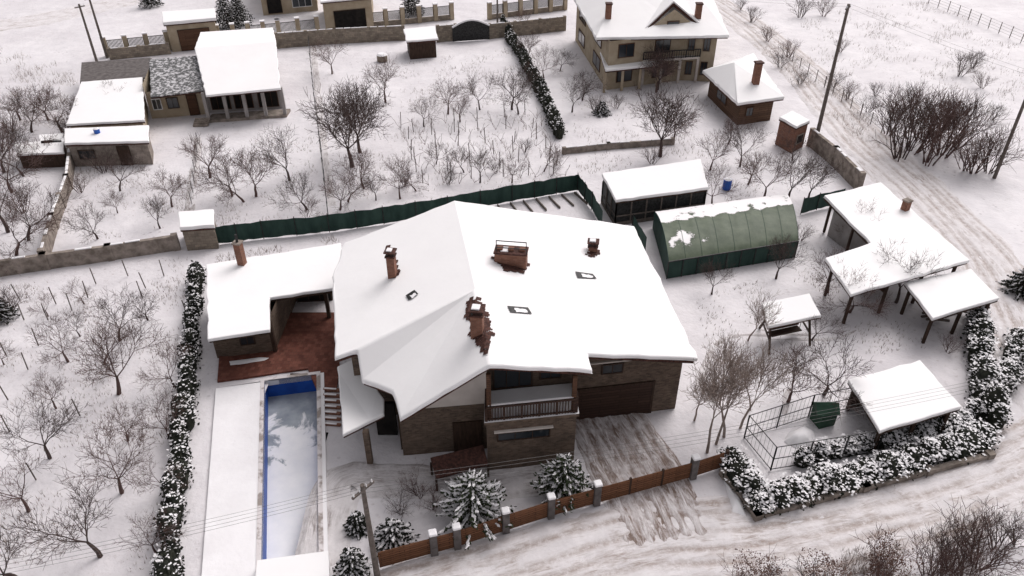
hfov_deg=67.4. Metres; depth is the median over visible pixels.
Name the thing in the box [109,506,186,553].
bare fruit tree
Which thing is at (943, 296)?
lean to shelter
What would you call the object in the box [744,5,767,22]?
bare shrub
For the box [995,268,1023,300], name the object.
snowy spruce bush
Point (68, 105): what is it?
bare shrub
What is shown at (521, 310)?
skylight snow
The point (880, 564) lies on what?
withered bush
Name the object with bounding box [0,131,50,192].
bare tree
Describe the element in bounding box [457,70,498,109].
bare fruit tree
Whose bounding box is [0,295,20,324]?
snowy spruce bush
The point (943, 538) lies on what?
bare shrub
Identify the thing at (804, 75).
bare shrub
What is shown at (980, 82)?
bare shrub
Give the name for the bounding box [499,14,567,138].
evergreen hedge
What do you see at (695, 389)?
birch tree
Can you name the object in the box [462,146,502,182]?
bare fruit tree
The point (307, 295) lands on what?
roof deck
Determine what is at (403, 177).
bare shrub
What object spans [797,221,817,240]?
bare shrub
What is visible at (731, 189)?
bare fruit tree
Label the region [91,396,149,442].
bare fruit tree
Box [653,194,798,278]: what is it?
greenhouse
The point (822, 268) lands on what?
bare fruit tree
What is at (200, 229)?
roof deck
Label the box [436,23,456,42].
masonry
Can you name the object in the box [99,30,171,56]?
iron fence
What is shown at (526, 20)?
boundary wall
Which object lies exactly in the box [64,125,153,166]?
garden shed
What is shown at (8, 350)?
bare fruit tree
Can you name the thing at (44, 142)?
bare shrub
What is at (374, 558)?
utility pole
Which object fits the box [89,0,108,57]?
utility pole
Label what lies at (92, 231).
bare fruit tree
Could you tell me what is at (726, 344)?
birch tree
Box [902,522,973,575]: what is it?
bare shrub
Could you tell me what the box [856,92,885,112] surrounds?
bare shrub
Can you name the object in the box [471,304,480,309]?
chimney snow
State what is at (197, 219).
roof snow
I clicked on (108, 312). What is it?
bare fruit tree
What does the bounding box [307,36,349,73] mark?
bare fruit tree
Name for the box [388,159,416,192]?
bare fruit tree
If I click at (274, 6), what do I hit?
windows
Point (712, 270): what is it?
bare fruit tree
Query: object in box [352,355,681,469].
walls
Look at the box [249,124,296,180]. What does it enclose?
bare fruit tree
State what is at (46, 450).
bare fruit tree
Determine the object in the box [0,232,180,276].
masonry
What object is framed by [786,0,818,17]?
bare shrub
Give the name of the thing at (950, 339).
bare shrub
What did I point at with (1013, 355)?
evergreen hedge
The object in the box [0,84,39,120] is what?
bare tree
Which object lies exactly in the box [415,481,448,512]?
bare shrub
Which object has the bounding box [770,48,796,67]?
bare shrub
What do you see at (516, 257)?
chimney
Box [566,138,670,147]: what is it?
garden wall
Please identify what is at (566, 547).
snowy road
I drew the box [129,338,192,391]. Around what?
bare fruit tree
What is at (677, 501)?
driveway
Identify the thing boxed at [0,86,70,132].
bare tree
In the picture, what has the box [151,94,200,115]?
door and windows
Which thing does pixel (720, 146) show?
bare fruit tree
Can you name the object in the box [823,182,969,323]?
garden pavilion
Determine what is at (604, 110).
snowy spruce bush
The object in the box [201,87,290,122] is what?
veranda
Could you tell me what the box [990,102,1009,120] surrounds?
bare shrub
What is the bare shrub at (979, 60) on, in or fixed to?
on the ground
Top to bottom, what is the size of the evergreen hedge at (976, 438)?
1.740 m
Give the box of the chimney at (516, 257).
[493,244,528,268]
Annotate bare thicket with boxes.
[868,93,925,134]
[871,82,927,121]
[872,92,951,161]
[878,82,981,154]
[887,84,965,141]
[897,80,933,105]
[902,90,1000,158]
[903,94,990,166]
[907,85,975,134]
[942,85,1015,149]
[943,133,999,170]
[945,124,1023,173]
[970,125,1023,173]
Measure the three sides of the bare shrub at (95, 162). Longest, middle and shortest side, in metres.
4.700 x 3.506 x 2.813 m
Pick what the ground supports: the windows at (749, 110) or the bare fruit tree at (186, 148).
the bare fruit tree at (186, 148)
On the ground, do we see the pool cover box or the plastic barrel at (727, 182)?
the plastic barrel at (727, 182)
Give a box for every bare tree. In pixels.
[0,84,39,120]
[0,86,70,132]
[0,119,36,172]
[0,129,49,176]
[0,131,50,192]
[12,85,76,132]
[14,83,60,119]
[295,80,389,167]
[314,76,393,151]
[629,80,703,157]
[638,43,683,89]
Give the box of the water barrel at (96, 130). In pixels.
[93,127,99,133]
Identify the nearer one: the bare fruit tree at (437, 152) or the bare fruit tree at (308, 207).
the bare fruit tree at (308, 207)
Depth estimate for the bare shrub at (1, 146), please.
79.61 m
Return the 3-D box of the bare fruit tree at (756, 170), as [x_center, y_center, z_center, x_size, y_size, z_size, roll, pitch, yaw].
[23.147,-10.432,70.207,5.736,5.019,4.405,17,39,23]
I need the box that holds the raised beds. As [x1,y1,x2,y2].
[497,192,587,211]
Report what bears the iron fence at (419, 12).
on the ground
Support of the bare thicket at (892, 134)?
on the ground
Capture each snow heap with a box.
[784,426,815,447]
[813,436,829,442]
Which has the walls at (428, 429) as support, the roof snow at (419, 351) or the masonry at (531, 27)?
the roof snow at (419, 351)
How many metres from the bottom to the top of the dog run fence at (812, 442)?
1.920 m
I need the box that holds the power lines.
[0,0,1023,574]
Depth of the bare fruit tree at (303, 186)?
67.97 m
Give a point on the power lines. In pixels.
(512, 460)
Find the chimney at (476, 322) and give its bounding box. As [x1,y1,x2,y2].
[468,303,485,338]
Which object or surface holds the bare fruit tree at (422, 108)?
on the ground
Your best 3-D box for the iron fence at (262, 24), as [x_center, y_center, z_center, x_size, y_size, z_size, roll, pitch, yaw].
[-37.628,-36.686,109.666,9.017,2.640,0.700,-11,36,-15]
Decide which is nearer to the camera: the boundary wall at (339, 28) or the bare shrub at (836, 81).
the bare shrub at (836, 81)
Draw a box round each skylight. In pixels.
[406,290,417,299]
[508,306,531,313]
[575,271,596,278]
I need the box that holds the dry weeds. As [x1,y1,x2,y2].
[0,1,1023,575]
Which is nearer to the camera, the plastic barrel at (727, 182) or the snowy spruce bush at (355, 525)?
the snowy spruce bush at (355, 525)
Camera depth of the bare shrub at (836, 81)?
94.24 m
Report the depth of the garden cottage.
86.84 m
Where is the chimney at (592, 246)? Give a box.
[587,238,599,252]
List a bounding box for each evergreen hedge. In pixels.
[149,260,206,575]
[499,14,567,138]
[716,417,1004,517]
[790,398,986,469]
[960,306,1014,429]
[964,324,1023,399]
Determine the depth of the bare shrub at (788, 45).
103.60 m
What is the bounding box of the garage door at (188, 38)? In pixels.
[177,27,209,50]
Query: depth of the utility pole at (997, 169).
72.50 m
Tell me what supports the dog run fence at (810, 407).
on the ground
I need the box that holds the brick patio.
[217,312,339,389]
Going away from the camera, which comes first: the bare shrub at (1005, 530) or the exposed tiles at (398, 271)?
the bare shrub at (1005, 530)
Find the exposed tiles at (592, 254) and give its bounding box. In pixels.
[585,249,599,256]
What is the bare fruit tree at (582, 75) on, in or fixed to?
on the ground
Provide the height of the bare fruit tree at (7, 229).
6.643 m
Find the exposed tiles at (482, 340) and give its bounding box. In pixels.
[463,296,494,354]
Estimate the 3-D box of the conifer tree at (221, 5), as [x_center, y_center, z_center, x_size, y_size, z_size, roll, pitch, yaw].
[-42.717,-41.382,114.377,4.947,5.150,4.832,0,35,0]
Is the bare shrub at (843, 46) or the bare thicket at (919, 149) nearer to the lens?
the bare thicket at (919, 149)
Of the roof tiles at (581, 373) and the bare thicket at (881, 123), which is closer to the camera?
the roof tiles at (581, 373)
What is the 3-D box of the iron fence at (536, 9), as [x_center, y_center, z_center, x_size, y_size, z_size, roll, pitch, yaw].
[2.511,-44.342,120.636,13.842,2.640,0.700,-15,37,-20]
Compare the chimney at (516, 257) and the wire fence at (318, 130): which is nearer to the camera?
the chimney at (516, 257)
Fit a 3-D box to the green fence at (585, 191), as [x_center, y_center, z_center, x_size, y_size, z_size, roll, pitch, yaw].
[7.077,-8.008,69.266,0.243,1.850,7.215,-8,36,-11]
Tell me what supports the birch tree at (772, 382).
on the ground
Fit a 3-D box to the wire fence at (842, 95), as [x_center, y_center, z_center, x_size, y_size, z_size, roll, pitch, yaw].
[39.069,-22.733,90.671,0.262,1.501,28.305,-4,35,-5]
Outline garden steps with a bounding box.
[323,387,340,426]
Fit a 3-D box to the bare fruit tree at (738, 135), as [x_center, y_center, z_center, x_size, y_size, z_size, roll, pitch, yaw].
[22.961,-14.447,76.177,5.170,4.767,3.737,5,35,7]
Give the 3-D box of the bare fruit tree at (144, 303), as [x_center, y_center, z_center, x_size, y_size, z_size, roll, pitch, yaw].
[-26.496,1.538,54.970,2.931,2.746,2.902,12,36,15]
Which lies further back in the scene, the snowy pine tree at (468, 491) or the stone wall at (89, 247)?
the stone wall at (89, 247)
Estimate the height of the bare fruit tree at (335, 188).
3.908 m
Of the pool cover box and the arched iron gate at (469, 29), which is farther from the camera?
the arched iron gate at (469, 29)
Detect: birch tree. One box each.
[680,342,769,453]
[684,361,721,420]
[685,341,758,437]
[701,329,743,404]
[715,337,777,444]
[726,345,755,410]
[739,340,805,428]
[745,289,782,340]
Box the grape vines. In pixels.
[392,107,569,184]
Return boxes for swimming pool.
[202,371,327,575]
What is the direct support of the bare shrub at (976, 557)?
on the ground
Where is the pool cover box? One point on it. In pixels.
(314, 564)
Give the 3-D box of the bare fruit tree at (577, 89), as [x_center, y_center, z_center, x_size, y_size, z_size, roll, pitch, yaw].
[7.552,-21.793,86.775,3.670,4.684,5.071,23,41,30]
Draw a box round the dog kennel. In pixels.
[809,401,840,428]
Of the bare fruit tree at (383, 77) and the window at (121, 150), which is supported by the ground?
the bare fruit tree at (383, 77)
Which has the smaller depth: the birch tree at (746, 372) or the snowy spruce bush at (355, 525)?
the snowy spruce bush at (355, 525)
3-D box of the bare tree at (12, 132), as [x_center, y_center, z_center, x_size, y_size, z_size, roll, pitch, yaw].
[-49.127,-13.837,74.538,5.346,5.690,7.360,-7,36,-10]
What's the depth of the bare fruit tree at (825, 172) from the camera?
69.50 m
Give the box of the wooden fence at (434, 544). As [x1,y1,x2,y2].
[377,449,729,567]
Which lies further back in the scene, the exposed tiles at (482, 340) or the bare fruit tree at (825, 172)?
the bare fruit tree at (825, 172)
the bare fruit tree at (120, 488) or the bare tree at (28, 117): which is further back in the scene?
the bare tree at (28, 117)
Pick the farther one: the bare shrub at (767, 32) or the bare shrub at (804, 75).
the bare shrub at (767, 32)
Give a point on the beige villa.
(613, 38)
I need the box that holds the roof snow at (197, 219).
[178,209,214,229]
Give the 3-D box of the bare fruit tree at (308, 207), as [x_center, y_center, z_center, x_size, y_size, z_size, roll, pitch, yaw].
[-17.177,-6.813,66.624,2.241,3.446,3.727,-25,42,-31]
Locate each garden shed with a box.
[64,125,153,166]
[66,77,147,127]
[403,26,437,59]
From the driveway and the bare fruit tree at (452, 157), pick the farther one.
the bare fruit tree at (452, 157)
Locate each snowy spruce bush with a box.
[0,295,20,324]
[331,547,371,575]
[343,510,372,539]
[373,517,420,556]
[591,101,612,117]
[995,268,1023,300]
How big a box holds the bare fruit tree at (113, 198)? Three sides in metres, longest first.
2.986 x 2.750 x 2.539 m
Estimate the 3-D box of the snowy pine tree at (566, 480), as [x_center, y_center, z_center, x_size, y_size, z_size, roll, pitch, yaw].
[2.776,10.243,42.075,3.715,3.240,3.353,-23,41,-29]
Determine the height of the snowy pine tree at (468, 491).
3.595 m
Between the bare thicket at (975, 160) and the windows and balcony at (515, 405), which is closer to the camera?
the windows and balcony at (515, 405)
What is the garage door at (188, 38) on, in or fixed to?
in the gateway at (184, 28)
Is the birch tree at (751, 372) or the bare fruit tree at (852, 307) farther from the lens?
the bare fruit tree at (852, 307)
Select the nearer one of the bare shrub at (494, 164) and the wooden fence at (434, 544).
the wooden fence at (434, 544)
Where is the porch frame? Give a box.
[338,375,397,463]
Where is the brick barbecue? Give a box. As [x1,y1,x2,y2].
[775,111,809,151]
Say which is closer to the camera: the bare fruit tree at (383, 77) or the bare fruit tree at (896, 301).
the bare fruit tree at (896, 301)
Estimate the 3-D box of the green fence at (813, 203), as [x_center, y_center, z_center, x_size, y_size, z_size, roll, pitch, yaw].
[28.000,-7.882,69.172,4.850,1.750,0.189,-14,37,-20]
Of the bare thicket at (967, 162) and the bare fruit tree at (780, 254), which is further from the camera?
the bare thicket at (967, 162)
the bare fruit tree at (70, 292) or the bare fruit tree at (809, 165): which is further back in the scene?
the bare fruit tree at (809, 165)
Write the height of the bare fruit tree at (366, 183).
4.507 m
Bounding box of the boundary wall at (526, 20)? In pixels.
[491,16,562,23]
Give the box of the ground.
[0,0,1023,575]
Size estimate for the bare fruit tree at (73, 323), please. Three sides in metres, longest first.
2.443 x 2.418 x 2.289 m
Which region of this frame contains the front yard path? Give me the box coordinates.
[295,461,578,565]
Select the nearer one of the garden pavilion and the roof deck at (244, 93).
the garden pavilion
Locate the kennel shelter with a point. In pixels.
(918, 376)
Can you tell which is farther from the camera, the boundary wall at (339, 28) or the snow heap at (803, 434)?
the boundary wall at (339, 28)
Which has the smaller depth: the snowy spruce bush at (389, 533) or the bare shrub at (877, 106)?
the snowy spruce bush at (389, 533)
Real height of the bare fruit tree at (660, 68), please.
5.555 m
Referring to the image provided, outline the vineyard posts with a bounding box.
[0,101,554,480]
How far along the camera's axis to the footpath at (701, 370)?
54.25 m
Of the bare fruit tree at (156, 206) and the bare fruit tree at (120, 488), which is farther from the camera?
the bare fruit tree at (156, 206)
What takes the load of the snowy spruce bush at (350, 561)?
on the ground
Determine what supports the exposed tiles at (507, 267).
on the roof snow at (419, 351)
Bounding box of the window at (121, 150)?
[77,146,133,165]
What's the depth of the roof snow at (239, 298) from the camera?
54.17 m
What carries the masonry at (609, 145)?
on the ground
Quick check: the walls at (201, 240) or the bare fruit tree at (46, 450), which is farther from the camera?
the walls at (201, 240)
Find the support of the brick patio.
on the ground
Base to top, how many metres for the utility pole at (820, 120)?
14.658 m
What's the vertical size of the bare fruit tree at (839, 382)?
4.950 m
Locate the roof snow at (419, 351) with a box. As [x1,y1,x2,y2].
[332,201,697,421]
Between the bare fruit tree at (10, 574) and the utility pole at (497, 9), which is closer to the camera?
the bare fruit tree at (10, 574)
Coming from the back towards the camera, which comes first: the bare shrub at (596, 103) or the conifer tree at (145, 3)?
the conifer tree at (145, 3)
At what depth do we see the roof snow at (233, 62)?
88.99 m
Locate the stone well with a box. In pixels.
[376,52,387,61]
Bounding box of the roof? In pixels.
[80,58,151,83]
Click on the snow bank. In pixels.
(736, 502)
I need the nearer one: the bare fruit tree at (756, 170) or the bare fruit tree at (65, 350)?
the bare fruit tree at (65, 350)
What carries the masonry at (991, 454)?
on the ground
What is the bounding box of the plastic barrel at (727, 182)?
[722,177,731,190]
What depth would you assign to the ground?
70.96 m
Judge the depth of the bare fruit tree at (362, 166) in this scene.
71.09 m
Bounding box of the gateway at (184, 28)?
[162,8,216,51]
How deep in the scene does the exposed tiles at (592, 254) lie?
52.17 m
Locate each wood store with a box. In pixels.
[15,138,66,168]
[39,133,62,143]
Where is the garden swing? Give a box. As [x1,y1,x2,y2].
[759,293,820,354]
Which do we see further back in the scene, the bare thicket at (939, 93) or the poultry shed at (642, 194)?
the bare thicket at (939, 93)
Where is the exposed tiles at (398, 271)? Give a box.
[385,245,400,277]
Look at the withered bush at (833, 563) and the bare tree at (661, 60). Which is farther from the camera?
the bare tree at (661, 60)
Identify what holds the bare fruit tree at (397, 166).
on the ground
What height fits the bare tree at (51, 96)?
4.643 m
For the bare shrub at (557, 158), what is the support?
on the ground
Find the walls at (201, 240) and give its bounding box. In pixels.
[182,223,218,250]
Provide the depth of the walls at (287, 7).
121.69 m
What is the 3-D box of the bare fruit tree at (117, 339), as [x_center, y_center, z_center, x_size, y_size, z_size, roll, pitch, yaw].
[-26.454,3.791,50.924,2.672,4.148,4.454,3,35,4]
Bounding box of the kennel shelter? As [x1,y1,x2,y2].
[845,360,960,451]
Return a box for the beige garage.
[320,0,373,28]
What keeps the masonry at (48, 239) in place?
on the ground
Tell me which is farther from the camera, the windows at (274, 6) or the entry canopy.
the windows at (274, 6)
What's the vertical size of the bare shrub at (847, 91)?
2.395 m
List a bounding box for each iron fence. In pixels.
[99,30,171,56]
[215,18,280,31]
[275,14,319,32]
[372,1,453,26]
[486,0,567,19]
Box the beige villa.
[574,0,728,92]
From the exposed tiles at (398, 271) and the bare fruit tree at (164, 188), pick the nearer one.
the exposed tiles at (398, 271)
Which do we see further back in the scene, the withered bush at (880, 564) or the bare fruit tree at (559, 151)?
the bare fruit tree at (559, 151)
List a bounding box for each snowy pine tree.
[432,468,517,549]
[529,453,592,515]
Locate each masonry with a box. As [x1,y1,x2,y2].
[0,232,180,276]
[37,147,74,253]
[107,42,170,59]
[274,25,404,48]
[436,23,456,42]
[488,15,566,38]
[562,137,674,154]
[719,449,996,521]
[806,127,866,188]
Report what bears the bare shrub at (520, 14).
on the ground
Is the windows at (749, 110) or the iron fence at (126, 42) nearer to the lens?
the windows at (749, 110)
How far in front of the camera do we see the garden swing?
53.16 m
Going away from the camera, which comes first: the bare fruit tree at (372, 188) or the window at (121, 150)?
the bare fruit tree at (372, 188)
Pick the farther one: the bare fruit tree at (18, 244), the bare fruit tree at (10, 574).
the bare fruit tree at (18, 244)
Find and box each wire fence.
[188,135,198,202]
[308,38,327,214]
[792,51,906,151]
[928,0,1023,42]
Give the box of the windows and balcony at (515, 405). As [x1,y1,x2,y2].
[397,360,655,451]
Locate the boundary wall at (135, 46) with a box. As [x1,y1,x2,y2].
[110,43,164,48]
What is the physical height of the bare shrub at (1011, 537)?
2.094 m
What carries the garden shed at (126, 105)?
on the ground
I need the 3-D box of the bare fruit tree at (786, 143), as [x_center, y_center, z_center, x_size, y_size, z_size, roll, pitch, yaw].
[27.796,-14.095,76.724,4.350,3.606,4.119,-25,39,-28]
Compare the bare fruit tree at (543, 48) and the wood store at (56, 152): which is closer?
the wood store at (56, 152)
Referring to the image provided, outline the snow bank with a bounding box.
[724,481,745,516]
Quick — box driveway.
[575,413,706,545]
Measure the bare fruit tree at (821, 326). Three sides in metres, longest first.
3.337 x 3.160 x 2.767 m
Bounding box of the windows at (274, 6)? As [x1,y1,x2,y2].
[266,0,311,13]
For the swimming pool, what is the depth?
44.95 m
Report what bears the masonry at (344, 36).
on the ground
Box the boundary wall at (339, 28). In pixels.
[277,25,400,32]
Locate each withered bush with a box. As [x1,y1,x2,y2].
[718,544,789,575]
[777,547,854,575]
[843,523,934,575]
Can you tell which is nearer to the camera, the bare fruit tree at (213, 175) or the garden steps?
the garden steps
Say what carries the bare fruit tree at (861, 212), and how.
on the ground
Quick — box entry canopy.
[430,445,488,490]
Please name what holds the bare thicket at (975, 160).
on the ground
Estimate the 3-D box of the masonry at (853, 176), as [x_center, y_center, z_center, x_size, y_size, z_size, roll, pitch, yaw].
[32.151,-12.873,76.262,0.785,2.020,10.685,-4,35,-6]
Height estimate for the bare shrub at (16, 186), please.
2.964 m
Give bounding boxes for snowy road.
[0,0,149,31]
[361,415,1023,575]
[714,0,1023,412]
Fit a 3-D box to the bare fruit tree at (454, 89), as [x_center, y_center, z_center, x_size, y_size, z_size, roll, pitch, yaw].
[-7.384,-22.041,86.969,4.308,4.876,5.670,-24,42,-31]
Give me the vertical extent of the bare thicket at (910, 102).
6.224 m
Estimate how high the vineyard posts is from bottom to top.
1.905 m
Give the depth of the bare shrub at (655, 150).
76.88 m
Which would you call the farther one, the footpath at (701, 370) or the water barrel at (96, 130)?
the water barrel at (96, 130)
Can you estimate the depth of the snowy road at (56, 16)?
121.10 m
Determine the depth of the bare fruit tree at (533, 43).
101.55 m
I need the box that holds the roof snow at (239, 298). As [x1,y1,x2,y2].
[206,243,341,341]
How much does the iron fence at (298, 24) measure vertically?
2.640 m
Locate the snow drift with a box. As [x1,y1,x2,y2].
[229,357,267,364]
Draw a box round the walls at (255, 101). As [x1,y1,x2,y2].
[203,84,281,112]
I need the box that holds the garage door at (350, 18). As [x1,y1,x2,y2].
[333,8,366,27]
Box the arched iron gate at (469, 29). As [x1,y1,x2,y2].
[452,19,489,41]
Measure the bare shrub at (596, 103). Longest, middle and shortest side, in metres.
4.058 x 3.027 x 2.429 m
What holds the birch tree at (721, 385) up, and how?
on the ground
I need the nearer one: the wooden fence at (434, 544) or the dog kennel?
the wooden fence at (434, 544)
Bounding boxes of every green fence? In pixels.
[215,174,577,242]
[577,174,602,220]
[632,214,646,249]
[800,189,845,214]
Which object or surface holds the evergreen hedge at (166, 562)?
on the ground
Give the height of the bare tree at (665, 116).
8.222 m
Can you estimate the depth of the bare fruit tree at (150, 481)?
42.05 m
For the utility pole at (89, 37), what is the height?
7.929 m
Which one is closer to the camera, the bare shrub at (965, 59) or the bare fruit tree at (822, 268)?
the bare fruit tree at (822, 268)
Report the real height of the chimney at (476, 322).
2.515 m
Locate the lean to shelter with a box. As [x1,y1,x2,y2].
[900,269,998,343]
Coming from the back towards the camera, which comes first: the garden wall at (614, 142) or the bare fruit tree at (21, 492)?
the garden wall at (614, 142)
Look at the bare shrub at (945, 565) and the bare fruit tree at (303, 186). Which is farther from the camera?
the bare fruit tree at (303, 186)
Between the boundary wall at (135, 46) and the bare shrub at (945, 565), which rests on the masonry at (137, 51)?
the boundary wall at (135, 46)
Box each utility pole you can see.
[74,4,97,60]
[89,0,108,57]
[351,479,380,575]
[496,0,497,22]
[816,4,850,131]
[992,100,1023,178]
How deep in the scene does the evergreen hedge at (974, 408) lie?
45.53 m
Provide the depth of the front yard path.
43.20 m
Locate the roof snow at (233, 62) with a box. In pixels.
[195,27,280,96]
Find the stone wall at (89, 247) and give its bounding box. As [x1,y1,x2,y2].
[11,239,139,258]
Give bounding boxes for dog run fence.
[743,388,850,438]
[744,415,884,470]
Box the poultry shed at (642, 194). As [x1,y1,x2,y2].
[601,159,708,224]
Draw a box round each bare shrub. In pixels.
[0,99,40,132]
[0,121,20,152]
[0,180,37,213]
[0,282,33,313]
[15,131,64,158]
[47,117,68,135]
[56,93,76,114]
[63,173,91,192]
[74,145,121,172]
[382,487,414,518]
[394,170,413,184]
[394,463,441,507]
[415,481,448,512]
[442,168,457,184]
[483,158,503,172]
[514,8,531,19]
[516,138,533,152]
[549,149,565,164]
[584,93,613,112]
[603,94,626,108]
[635,146,667,163]
[733,0,749,9]
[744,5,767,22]
[755,24,779,41]
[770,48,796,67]
[777,38,804,56]
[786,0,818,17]
[790,67,813,83]
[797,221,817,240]
[813,0,836,16]
[824,68,847,87]
[833,37,851,52]
[834,79,867,99]
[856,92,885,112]
[867,82,883,95]
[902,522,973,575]
[913,530,988,575]
[921,510,1004,575]
[922,522,1023,575]
[929,495,1023,575]
[935,332,964,353]
[948,49,983,76]
[968,49,990,67]
[970,72,999,88]
[972,496,1023,563]
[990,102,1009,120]
[990,511,1023,554]
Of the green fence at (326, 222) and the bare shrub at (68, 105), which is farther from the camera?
the bare shrub at (68, 105)
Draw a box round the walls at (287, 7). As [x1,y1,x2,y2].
[261,0,317,15]
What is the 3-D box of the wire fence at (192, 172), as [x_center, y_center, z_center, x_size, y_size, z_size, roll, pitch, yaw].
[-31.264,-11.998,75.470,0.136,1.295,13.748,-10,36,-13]
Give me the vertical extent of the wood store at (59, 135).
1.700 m
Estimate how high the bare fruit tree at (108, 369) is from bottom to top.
5.470 m
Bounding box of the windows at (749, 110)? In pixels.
[716,88,753,116]
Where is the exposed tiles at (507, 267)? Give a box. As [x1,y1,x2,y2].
[491,256,529,273]
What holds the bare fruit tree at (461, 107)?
on the ground
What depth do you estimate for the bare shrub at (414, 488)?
42.29 m
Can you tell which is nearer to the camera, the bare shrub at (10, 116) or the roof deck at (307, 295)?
the roof deck at (307, 295)
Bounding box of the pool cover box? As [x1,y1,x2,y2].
[256,551,330,575]
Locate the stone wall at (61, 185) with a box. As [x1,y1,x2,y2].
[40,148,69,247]
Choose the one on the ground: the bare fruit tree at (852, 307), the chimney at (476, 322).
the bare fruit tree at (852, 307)
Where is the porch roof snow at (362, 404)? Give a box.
[337,360,383,436]
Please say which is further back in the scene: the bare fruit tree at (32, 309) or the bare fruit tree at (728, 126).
the bare fruit tree at (728, 126)
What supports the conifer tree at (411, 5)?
on the ground
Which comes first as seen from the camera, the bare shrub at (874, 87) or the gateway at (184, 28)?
the bare shrub at (874, 87)
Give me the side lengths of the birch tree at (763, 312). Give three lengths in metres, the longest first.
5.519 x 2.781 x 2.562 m
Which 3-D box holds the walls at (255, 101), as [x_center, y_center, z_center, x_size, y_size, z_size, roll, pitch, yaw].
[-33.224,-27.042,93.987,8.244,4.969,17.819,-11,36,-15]
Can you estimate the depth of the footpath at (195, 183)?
75.10 m
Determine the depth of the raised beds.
70.44 m
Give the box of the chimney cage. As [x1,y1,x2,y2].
[496,240,526,253]
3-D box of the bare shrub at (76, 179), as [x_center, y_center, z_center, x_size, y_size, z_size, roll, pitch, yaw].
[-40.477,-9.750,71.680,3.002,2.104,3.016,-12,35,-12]
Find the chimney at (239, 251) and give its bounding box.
[231,234,246,265]
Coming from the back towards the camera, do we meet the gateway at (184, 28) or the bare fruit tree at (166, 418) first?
the gateway at (184, 28)
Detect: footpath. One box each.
[184,137,201,210]
[310,46,334,205]
[693,330,855,392]
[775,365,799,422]
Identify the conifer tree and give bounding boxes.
[138,0,163,8]
[215,0,244,27]
[226,0,254,25]
[399,0,423,13]
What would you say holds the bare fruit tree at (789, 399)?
on the ground
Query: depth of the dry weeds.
71.45 m
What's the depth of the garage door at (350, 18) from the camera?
113.23 m
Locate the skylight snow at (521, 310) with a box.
[514,308,527,312]
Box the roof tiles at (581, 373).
[337,354,693,421]
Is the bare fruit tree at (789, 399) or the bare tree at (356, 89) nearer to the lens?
the bare fruit tree at (789, 399)
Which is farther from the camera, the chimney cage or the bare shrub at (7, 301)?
the bare shrub at (7, 301)
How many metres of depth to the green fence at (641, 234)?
63.85 m
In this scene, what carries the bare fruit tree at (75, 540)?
on the ground
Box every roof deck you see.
[180,213,214,231]
[207,69,280,97]
[209,291,332,342]
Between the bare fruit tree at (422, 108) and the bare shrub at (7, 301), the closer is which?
the bare shrub at (7, 301)
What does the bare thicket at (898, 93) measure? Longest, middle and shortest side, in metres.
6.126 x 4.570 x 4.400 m
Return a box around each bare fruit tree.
[0,157,32,232]
[0,181,82,247]
[0,192,69,275]
[0,339,25,364]
[0,391,88,459]
[0,447,59,514]
[0,526,30,575]
[1,467,123,569]
[24,306,86,370]
[24,368,67,408]
[28,290,57,317]
[53,309,88,337]
[59,277,94,305]
[59,414,161,496]
[62,202,106,244]
[69,315,176,394]
[78,282,160,340]
[86,320,139,383]
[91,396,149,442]
[96,151,150,190]
[98,187,124,212]
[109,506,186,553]
[117,288,160,326]
[124,383,187,439]
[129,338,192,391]
[130,452,188,494]
[140,193,167,228]
[148,164,190,206]
[175,132,230,177]
[183,150,250,198]
[196,153,244,206]
[226,145,279,196]
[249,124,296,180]
[263,171,314,210]
[295,194,324,226]
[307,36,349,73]
[318,172,364,210]
[328,146,375,187]
[333,164,381,212]
[359,170,381,200]
[362,54,399,102]
[373,152,427,198]
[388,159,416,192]
[406,95,439,126]
[425,141,455,163]
[427,73,470,113]
[440,92,472,121]
[441,146,467,172]
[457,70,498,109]
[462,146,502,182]
[488,61,542,109]
[496,74,536,114]
[497,152,529,182]
[515,30,541,53]
[525,41,560,78]
[543,141,564,176]
[548,48,579,69]
[560,74,595,112]
[573,69,605,100]
[640,46,678,92]
[651,92,700,138]
[693,126,737,169]
[699,258,736,294]
[703,159,743,203]
[719,122,770,166]
[723,115,754,142]
[735,149,778,183]
[736,150,796,196]
[765,230,812,279]
[765,340,836,405]
[773,333,872,424]
[774,125,811,162]
[781,148,829,196]
[802,307,848,340]
[805,153,845,197]
[810,246,848,293]
[813,263,892,322]
[834,198,886,243]
[872,238,943,303]
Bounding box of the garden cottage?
[142,56,209,126]
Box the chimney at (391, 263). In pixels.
[383,247,396,278]
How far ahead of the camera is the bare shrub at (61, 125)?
80.79 m
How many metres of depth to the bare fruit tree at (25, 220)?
63.84 m
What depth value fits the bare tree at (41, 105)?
81.85 m
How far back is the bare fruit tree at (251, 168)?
69.80 m
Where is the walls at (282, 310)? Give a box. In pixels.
[213,293,332,357]
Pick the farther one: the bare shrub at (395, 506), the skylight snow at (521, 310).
the skylight snow at (521, 310)
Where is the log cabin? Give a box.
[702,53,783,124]
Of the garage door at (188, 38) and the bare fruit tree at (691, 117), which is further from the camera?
the garage door at (188, 38)

